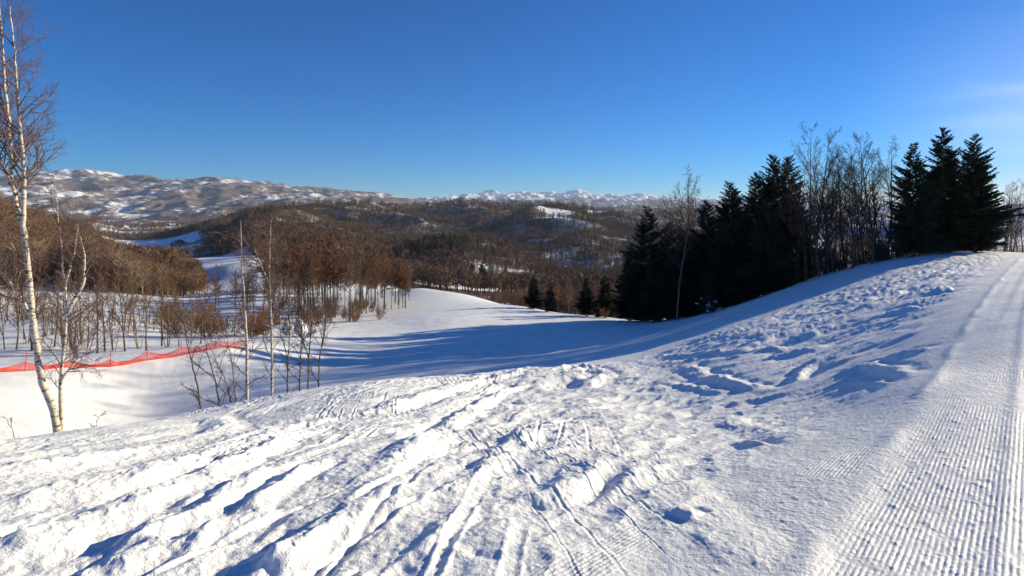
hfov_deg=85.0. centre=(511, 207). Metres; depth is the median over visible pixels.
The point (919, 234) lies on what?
spruce tree
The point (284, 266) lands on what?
bare tree
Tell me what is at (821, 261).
bush
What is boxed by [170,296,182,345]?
bare tree
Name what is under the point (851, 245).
bare tree
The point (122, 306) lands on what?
bare tree
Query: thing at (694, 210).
bare tree
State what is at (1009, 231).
bare tree
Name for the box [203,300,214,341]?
bare tree
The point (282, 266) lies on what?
bare tree
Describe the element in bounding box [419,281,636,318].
bare wood
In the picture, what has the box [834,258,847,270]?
bush
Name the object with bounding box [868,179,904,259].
bare tree
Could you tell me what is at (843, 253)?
bare tree
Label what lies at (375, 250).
bare tree
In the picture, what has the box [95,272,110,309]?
bare tree
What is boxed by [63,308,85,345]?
bare tree
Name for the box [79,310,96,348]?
bare tree
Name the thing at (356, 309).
bush
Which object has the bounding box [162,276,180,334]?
bare tree
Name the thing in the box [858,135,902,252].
bare tree
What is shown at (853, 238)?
bare tree
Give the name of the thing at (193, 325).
bare tree
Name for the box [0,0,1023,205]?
sky
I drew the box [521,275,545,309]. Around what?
spruce tree
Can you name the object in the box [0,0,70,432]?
birch tree
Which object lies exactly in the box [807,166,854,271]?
bare tree
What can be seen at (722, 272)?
spruce tree
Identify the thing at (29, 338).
bare tree
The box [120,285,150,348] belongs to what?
bare tree
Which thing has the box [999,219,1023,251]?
bare tree
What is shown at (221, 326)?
bush
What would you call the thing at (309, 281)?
bare tree
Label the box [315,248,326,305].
bare tree
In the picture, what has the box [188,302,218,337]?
bush
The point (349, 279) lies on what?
bare tree
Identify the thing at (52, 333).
bare tree
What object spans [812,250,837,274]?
bush
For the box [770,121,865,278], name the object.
bare tree
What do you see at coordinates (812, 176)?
bare tree
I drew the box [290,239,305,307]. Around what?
bare tree
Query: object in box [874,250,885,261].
bush
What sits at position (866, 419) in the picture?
snow ground
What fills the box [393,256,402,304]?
bare tree
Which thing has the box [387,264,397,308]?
bare tree
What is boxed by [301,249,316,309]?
bare tree
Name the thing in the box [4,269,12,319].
bare tree
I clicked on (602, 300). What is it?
spruce tree
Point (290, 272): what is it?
bare tree
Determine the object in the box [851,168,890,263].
bare tree
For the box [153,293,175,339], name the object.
bare tree
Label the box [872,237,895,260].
bush
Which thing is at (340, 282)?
bare tree
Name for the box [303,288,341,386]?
bare sapling
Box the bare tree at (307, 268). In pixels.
[295,251,312,309]
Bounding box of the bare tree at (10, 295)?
[2,256,23,325]
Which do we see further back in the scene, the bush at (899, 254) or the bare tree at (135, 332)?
the bush at (899, 254)
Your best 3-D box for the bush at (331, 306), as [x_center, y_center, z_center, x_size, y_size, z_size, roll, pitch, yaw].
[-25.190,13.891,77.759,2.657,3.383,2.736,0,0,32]
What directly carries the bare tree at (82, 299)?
on the snow ground
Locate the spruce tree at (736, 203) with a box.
[714,187,764,294]
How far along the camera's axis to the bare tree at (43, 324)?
39.18 m
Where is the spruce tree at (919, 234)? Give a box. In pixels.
[883,142,946,256]
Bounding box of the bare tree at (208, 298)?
[196,277,214,332]
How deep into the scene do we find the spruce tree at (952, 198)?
43.63 m
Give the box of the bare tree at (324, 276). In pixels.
[319,237,340,315]
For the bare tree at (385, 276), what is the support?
on the snow ground
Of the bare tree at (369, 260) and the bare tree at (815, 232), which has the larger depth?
the bare tree at (369, 260)
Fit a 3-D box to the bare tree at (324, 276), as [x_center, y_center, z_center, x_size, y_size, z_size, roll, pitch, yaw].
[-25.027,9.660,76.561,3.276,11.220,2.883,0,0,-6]
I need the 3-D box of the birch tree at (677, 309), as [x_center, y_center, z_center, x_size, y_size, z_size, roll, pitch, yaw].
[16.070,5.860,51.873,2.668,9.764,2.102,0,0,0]
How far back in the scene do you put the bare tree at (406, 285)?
88.04 m
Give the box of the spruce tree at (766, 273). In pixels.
[732,198,799,294]
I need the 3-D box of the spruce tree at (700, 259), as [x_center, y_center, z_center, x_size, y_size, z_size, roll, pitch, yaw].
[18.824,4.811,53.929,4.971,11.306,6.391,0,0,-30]
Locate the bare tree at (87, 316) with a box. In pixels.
[81,299,91,332]
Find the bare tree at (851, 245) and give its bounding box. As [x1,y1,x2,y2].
[845,231,860,252]
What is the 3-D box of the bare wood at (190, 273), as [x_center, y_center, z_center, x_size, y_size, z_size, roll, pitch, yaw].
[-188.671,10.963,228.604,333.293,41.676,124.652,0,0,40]
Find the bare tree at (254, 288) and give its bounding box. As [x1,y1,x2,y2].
[244,270,262,314]
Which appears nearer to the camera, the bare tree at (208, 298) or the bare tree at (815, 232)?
the bare tree at (815, 232)
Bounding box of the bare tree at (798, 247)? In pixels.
[772,186,811,282]
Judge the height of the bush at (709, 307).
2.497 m
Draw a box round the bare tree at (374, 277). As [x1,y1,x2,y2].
[365,255,379,306]
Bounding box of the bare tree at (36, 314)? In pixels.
[15,263,45,350]
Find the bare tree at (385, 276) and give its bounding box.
[379,259,390,291]
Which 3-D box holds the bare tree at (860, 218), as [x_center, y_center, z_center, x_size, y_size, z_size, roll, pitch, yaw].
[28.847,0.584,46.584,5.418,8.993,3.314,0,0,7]
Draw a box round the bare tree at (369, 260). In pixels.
[367,252,378,304]
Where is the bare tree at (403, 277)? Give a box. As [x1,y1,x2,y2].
[395,259,410,307]
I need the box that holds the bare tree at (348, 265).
[338,237,362,321]
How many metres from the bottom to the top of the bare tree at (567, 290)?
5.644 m
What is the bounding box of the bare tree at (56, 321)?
[38,270,71,346]
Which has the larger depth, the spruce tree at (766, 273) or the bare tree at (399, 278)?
the bare tree at (399, 278)
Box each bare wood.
[0,194,209,297]
[49,196,745,237]
[60,202,893,293]
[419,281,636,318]
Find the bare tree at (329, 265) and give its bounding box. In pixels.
[318,231,346,304]
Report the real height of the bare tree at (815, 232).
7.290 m
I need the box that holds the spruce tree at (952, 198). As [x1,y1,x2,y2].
[931,150,977,251]
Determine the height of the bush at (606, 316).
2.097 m
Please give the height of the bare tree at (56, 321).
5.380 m
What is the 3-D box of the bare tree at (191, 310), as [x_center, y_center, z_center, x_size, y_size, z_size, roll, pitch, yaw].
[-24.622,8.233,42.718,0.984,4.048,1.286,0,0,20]
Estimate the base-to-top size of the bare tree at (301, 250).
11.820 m
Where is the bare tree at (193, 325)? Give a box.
[181,293,201,343]
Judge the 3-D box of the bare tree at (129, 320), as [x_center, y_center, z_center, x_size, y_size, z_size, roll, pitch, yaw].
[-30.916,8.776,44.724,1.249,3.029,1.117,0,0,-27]
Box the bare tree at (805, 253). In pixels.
[771,160,841,280]
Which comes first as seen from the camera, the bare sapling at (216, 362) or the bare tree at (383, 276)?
the bare sapling at (216, 362)
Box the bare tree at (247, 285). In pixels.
[244,264,251,315]
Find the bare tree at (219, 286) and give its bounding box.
[214,273,221,300]
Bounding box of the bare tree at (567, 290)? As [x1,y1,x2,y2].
[562,275,572,313]
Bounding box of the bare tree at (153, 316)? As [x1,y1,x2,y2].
[149,303,157,329]
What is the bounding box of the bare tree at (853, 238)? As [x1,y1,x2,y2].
[828,155,892,266]
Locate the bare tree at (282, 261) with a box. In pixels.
[271,249,286,309]
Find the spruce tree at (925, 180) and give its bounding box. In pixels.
[900,169,940,253]
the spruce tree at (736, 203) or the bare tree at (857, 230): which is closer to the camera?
the bare tree at (857, 230)
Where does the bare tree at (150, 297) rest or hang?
on the snow ground
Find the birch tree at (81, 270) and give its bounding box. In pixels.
[14,163,121,430]
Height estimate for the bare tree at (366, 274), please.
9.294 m
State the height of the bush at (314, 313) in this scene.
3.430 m
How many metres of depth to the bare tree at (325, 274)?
96.23 m
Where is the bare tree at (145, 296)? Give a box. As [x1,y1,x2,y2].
[138,273,158,350]
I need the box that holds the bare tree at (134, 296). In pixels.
[126,276,140,321]
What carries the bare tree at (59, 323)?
on the snow ground
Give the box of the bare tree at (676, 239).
[654,183,698,317]
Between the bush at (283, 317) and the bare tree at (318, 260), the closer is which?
the bush at (283, 317)
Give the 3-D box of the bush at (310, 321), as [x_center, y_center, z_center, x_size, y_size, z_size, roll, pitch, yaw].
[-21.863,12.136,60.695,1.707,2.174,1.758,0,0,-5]
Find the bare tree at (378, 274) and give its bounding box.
[368,254,384,314]
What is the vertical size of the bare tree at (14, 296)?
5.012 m
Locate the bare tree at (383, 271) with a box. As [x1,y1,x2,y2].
[373,248,395,305]
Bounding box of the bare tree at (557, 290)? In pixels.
[554,278,562,299]
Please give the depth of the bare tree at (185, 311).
49.19 m
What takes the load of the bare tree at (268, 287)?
on the snow ground
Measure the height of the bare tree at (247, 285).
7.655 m
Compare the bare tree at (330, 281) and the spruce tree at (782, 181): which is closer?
the spruce tree at (782, 181)
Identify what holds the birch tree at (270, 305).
on the snow ground
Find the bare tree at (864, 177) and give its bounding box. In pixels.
[828,131,887,261]
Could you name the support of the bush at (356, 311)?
on the snow ground
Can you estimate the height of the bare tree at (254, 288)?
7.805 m
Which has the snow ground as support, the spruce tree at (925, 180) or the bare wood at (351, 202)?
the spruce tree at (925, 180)
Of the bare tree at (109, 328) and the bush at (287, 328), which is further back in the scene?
the bush at (287, 328)
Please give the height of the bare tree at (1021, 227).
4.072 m
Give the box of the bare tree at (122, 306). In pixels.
[107,272,131,350]
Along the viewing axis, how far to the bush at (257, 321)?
46.46 m
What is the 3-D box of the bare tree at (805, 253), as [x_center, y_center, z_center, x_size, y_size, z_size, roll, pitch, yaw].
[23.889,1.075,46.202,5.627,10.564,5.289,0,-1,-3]
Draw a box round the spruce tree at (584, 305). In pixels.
[573,277,596,316]
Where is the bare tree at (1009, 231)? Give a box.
[1000,182,1023,251]
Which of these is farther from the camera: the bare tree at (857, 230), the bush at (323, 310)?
the bush at (323, 310)
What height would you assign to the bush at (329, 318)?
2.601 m
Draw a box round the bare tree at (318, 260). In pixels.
[314,238,321,302]
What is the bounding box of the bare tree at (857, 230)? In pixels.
[844,180,881,268]
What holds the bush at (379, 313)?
on the snow ground
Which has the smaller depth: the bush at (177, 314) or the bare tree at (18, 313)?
the bare tree at (18, 313)
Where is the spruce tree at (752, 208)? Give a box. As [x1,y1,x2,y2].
[727,172,791,297]
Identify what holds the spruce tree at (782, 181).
on the snow ground
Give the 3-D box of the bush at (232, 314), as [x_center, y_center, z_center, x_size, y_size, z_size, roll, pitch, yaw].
[-23.235,9.521,46.737,2.293,3.195,2.793,0,0,23]
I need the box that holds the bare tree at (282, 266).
[276,249,289,299]
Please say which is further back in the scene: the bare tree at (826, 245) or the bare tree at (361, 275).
the bare tree at (361, 275)
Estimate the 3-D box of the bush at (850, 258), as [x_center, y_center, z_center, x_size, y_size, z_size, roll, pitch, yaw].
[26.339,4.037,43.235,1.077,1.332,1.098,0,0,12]
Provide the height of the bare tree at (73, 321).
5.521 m
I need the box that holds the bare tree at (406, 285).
[402,272,410,307]
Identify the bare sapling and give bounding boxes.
[160,295,208,408]
[185,321,241,405]
[195,321,237,404]
[207,328,254,401]
[268,285,311,392]
[285,266,320,390]
[288,264,329,388]
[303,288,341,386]
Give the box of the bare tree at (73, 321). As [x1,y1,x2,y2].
[54,271,92,349]
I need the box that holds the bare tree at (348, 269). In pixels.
[337,240,357,310]
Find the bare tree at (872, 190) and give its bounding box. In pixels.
[847,154,889,244]
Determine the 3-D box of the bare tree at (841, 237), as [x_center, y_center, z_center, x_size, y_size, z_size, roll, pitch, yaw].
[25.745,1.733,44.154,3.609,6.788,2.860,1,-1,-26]
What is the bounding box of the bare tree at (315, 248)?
[312,237,323,304]
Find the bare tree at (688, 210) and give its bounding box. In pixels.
[645,164,708,274]
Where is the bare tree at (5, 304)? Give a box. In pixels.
[0,286,12,317]
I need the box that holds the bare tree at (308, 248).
[301,236,318,301]
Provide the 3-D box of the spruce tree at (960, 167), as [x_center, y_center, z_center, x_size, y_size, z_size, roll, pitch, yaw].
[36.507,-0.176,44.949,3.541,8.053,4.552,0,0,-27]
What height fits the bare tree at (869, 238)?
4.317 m
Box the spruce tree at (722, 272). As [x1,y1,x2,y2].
[700,221,746,308]
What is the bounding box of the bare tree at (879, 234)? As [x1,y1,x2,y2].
[864,210,887,259]
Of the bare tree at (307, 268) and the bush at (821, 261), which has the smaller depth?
the bush at (821, 261)
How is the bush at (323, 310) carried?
on the snow ground
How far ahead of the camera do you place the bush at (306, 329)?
44.80 m
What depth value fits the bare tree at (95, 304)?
33.83 m
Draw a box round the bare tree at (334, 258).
[326,227,353,317]
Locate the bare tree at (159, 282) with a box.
[150,271,172,345]
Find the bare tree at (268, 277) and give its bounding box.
[260,252,284,311]
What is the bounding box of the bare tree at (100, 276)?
[83,270,116,350]
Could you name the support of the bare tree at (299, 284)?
on the snow ground
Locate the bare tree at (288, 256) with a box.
[278,244,299,319]
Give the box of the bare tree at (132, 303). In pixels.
[122,281,138,329]
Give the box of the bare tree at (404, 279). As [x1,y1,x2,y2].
[400,264,409,294]
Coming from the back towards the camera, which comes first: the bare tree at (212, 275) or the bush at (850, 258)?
the bare tree at (212, 275)
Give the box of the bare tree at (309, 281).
[302,245,323,315]
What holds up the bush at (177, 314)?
on the snow ground
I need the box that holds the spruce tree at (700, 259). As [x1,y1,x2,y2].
[669,199,726,312]
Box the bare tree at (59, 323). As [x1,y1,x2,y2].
[51,303,71,338]
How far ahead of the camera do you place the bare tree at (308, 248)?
89.98 m
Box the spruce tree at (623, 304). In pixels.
[607,243,637,320]
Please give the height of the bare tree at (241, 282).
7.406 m
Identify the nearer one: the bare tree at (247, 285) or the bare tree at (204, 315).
the bare tree at (204, 315)
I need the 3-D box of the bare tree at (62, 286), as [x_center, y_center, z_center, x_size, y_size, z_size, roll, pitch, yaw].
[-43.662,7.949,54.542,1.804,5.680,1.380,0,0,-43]
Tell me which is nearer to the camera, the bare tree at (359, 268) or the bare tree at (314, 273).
the bare tree at (359, 268)
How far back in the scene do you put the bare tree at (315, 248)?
98.58 m
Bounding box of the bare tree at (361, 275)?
[354,256,365,302]
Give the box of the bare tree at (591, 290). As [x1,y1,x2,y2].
[588,279,595,315]
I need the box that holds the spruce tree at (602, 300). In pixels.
[591,275,620,317]
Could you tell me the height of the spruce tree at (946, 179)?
9.068 m
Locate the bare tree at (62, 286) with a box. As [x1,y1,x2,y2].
[54,263,75,315]
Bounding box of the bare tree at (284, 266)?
[278,251,288,305]
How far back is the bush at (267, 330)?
45.68 m
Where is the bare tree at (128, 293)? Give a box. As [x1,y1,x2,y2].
[117,270,136,330]
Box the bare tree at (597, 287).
[594,281,599,298]
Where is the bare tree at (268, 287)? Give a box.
[263,263,277,296]
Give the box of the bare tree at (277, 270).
[268,246,282,313]
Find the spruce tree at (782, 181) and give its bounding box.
[767,154,832,283]
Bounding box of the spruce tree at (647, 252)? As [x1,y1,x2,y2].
[617,205,670,321]
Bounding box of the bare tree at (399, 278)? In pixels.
[394,261,404,299]
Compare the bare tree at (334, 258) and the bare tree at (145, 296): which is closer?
the bare tree at (145, 296)
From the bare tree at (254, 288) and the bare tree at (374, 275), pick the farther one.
the bare tree at (374, 275)
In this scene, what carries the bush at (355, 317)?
on the snow ground
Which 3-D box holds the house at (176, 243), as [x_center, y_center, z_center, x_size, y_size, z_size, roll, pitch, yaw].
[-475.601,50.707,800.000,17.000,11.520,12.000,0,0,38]
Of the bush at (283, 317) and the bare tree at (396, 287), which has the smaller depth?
the bush at (283, 317)
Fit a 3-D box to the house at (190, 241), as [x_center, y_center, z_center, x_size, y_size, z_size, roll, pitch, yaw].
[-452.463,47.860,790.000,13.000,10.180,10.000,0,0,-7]
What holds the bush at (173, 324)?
on the snow ground
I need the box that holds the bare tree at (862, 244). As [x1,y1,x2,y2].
[827,132,894,263]
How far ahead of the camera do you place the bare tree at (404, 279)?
87.90 m
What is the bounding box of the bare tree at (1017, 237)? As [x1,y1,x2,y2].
[1004,212,1023,251]
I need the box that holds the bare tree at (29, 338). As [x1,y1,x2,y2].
[9,272,42,342]
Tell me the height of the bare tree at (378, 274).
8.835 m
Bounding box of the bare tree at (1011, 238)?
[1007,179,1023,251]
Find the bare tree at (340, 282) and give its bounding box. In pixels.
[333,248,343,309]
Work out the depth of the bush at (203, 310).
52.69 m
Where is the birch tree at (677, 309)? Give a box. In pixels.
[671,219,697,319]
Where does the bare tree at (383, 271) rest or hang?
on the snow ground
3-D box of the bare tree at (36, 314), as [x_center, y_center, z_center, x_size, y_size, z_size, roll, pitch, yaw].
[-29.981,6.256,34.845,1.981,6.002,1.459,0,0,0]
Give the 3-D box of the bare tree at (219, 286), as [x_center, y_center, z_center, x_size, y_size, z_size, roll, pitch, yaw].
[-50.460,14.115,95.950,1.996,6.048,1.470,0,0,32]
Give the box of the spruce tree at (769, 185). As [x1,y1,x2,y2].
[736,153,819,283]
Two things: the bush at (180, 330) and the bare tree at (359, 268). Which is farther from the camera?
the bare tree at (359, 268)
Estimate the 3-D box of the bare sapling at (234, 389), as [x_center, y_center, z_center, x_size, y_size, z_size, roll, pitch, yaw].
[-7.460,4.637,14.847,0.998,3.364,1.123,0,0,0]
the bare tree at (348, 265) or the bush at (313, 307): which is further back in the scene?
the bush at (313, 307)
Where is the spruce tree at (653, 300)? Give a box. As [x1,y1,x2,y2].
[638,259,668,321]
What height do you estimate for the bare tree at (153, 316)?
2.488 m
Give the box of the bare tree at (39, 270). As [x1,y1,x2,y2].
[25,258,52,310]
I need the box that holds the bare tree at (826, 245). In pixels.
[783,147,857,273]
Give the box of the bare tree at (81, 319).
[68,289,88,340]
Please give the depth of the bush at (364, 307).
86.31 m
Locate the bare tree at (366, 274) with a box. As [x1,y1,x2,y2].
[360,252,374,312]
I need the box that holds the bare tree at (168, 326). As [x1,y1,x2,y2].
[154,281,186,346]
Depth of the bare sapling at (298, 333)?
16.97 m
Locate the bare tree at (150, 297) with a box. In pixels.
[142,280,153,322]
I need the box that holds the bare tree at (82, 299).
[69,258,103,343]
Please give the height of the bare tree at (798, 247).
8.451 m
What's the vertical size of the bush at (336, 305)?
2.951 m
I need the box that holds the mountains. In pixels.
[0,169,1023,219]
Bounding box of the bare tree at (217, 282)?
[210,266,223,299]
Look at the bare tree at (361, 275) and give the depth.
90.25 m
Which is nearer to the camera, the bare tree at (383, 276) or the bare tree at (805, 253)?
the bare tree at (805, 253)
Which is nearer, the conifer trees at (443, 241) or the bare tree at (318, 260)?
the bare tree at (318, 260)
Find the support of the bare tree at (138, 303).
on the snow ground
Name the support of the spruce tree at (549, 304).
on the snow ground
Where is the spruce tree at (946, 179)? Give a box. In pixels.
[911,126,988,252]
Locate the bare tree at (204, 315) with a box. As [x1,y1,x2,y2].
[195,277,213,343]
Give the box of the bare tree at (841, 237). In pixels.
[818,191,855,270]
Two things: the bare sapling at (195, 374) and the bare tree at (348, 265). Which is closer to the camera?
the bare sapling at (195, 374)
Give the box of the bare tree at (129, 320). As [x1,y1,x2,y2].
[119,299,133,333]
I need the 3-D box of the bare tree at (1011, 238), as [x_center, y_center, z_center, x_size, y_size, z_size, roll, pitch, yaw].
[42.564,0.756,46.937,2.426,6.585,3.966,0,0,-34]
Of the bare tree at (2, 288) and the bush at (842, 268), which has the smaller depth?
the bush at (842, 268)
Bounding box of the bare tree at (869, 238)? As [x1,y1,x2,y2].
[863,222,878,258]
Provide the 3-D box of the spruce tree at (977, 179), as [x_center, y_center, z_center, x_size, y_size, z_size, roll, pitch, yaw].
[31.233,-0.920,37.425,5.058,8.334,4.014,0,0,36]
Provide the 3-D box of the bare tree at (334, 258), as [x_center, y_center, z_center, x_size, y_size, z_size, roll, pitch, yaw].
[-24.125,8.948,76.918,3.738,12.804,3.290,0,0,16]
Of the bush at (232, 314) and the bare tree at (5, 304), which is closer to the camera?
the bush at (232, 314)
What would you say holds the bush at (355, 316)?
on the snow ground
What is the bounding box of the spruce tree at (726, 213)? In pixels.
[689,180,752,305]
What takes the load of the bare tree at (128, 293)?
on the snow ground
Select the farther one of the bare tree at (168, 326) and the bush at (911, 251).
the bush at (911, 251)
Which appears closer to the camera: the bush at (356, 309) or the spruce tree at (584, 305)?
the spruce tree at (584, 305)
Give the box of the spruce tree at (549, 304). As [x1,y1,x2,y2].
[543,285,558,311]
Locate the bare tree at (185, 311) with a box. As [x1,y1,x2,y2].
[181,295,193,332]
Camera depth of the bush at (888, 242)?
40.63 m
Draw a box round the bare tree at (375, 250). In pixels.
[364,242,380,304]
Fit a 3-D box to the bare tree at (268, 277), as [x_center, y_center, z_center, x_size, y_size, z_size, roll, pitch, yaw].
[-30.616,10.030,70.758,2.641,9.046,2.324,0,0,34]
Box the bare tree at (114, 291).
[104,273,123,317]
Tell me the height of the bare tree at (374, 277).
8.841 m
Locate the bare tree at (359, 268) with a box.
[350,233,369,306]
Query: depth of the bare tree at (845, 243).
47.31 m
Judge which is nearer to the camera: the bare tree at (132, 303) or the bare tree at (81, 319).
the bare tree at (81, 319)
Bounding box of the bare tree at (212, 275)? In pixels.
[207,265,219,311]
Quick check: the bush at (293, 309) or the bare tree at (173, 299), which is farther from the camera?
the bush at (293, 309)
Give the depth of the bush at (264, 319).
48.21 m
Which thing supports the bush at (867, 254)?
on the snow ground
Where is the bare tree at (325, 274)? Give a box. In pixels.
[317,248,328,306]
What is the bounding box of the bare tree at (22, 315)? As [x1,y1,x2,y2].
[13,285,27,339]
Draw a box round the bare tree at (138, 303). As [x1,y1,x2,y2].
[133,286,141,321]
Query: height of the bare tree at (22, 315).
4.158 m
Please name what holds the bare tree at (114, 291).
on the snow ground
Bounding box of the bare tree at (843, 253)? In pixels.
[817,145,862,265]
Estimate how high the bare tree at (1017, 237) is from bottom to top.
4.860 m
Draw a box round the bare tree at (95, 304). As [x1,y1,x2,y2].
[88,267,114,353]
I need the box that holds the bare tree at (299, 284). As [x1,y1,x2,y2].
[287,247,306,317]
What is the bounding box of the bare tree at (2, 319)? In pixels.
[0,297,11,348]
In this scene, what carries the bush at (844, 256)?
on the snow ground
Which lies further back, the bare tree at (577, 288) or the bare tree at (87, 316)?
the bare tree at (577, 288)
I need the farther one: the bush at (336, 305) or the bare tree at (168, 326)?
the bush at (336, 305)
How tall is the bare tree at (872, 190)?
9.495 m
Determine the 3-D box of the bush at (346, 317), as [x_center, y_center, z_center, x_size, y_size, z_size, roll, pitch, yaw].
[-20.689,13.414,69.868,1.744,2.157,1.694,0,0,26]
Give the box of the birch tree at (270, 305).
[230,206,301,395]
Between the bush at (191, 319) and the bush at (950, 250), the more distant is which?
the bush at (191, 319)
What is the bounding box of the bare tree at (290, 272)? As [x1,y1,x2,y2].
[284,249,299,305]
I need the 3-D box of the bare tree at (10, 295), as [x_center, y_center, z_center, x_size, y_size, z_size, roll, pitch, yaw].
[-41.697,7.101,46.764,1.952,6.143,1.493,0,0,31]
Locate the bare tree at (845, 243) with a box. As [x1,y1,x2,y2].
[834,222,857,264]
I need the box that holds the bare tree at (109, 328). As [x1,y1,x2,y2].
[101,288,131,350]
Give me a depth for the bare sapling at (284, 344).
16.35 m
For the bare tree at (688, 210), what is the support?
on the snow ground
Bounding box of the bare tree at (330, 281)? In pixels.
[324,247,336,302]
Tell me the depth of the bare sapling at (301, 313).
16.77 m
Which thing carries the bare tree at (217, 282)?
on the snow ground
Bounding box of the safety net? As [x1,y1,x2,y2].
[0,334,244,371]
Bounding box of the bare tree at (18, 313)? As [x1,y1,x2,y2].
[1,275,28,349]
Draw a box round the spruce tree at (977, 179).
[937,133,1023,251]
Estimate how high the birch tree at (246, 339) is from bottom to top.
6.361 m
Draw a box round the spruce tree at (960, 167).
[955,158,978,248]
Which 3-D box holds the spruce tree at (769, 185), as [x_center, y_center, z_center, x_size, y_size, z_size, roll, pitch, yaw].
[24.326,1.521,52.019,7.223,13.377,7.318,0,0,-38]
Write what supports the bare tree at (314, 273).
on the snow ground
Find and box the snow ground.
[0,251,1023,575]
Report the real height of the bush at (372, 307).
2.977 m
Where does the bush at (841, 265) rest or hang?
on the snow ground
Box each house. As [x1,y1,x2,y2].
[173,239,185,247]
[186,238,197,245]
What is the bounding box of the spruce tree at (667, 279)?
[661,229,695,315]
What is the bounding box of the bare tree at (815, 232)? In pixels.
[790,187,840,276]
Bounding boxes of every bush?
[154,304,187,336]
[164,301,189,327]
[169,315,194,336]
[182,305,209,333]
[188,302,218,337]
[195,300,221,330]
[209,313,229,333]
[213,301,251,335]
[213,315,228,334]
[234,300,268,336]
[246,307,268,335]
[254,297,277,334]
[258,315,275,335]
[273,310,287,324]
[281,320,293,335]
[285,297,305,317]
[290,317,312,336]
[303,303,324,325]
[305,312,317,326]
[309,300,321,315]
[312,300,332,320]
[321,305,335,323]
[322,298,340,316]
[328,298,343,313]
[338,305,347,317]
[339,308,353,321]
[349,304,363,318]
[349,311,359,321]
[351,308,360,321]
[354,298,363,313]
[355,298,368,310]
[367,297,377,311]
[374,304,387,319]
[599,307,609,318]
[695,289,722,313]
[812,244,842,274]
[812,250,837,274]
[829,246,852,266]
[831,257,846,270]
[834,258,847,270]
[845,253,859,264]
[848,238,881,264]
[858,236,887,261]
[870,236,898,260]
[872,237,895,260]
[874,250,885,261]
[892,246,907,257]
[902,240,919,256]
[940,238,958,252]
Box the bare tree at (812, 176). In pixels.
[798,157,856,271]
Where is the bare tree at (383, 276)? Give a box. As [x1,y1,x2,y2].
[377,258,389,306]
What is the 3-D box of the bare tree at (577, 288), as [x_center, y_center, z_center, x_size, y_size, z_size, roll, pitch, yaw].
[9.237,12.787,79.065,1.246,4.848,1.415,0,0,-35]
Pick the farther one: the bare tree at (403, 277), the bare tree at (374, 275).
the bare tree at (374, 275)
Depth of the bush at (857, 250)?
45.11 m
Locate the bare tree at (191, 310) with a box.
[179,290,196,336]
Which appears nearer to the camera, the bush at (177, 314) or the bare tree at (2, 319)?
the bare tree at (2, 319)
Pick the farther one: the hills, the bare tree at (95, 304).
the hills
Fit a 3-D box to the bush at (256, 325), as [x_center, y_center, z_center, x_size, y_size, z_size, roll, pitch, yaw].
[-20.990,9.199,45.255,2.584,3.291,2.662,0,0,-32]
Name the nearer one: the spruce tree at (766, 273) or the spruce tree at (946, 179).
the spruce tree at (946, 179)
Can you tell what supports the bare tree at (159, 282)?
on the snow ground
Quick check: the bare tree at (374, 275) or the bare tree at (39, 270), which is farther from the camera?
the bare tree at (374, 275)
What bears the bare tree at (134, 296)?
on the snow ground
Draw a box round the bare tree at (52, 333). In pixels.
[38,287,59,334]
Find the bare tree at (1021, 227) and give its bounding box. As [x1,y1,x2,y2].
[1008,200,1023,252]
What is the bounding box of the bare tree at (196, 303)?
[191,291,201,328]
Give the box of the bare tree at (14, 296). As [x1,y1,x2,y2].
[7,269,26,316]
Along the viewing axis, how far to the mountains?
5036.41 m
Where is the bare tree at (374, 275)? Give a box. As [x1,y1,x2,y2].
[371,257,380,306]
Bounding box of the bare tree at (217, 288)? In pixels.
[211,273,220,303]
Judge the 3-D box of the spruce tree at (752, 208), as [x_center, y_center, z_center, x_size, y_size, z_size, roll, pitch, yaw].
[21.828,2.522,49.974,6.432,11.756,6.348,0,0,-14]
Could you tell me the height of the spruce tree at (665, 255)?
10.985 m
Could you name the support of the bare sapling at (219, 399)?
on the snow ground
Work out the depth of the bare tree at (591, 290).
80.24 m
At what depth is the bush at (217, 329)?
48.46 m
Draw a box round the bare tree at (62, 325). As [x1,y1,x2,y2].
[49,282,83,348]
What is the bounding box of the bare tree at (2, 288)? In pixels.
[0,270,6,297]
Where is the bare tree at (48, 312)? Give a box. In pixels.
[36,284,54,336]
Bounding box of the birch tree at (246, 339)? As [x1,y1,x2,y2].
[210,208,274,399]
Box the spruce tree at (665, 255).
[641,221,678,317]
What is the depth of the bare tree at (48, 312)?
41.31 m
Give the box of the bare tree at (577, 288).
[573,281,581,314]
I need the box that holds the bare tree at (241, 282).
[237,266,249,303]
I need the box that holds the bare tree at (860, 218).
[830,165,890,255]
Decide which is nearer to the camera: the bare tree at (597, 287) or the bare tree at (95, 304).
the bare tree at (95, 304)
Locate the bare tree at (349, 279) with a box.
[337,248,356,310]
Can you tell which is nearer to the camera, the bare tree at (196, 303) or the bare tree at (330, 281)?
the bare tree at (196, 303)
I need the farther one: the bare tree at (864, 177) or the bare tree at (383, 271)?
the bare tree at (383, 271)
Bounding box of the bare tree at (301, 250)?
[288,237,316,292]
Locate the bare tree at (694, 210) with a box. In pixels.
[673,186,716,263]
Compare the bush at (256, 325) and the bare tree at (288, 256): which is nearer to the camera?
the bush at (256, 325)
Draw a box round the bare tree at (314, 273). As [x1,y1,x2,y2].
[309,252,319,289]
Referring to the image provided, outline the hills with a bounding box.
[86,201,1023,295]
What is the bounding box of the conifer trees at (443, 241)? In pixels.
[165,197,674,284]
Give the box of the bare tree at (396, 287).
[391,261,399,303]
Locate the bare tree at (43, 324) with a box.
[39,294,53,341]
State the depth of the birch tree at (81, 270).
9.82 m

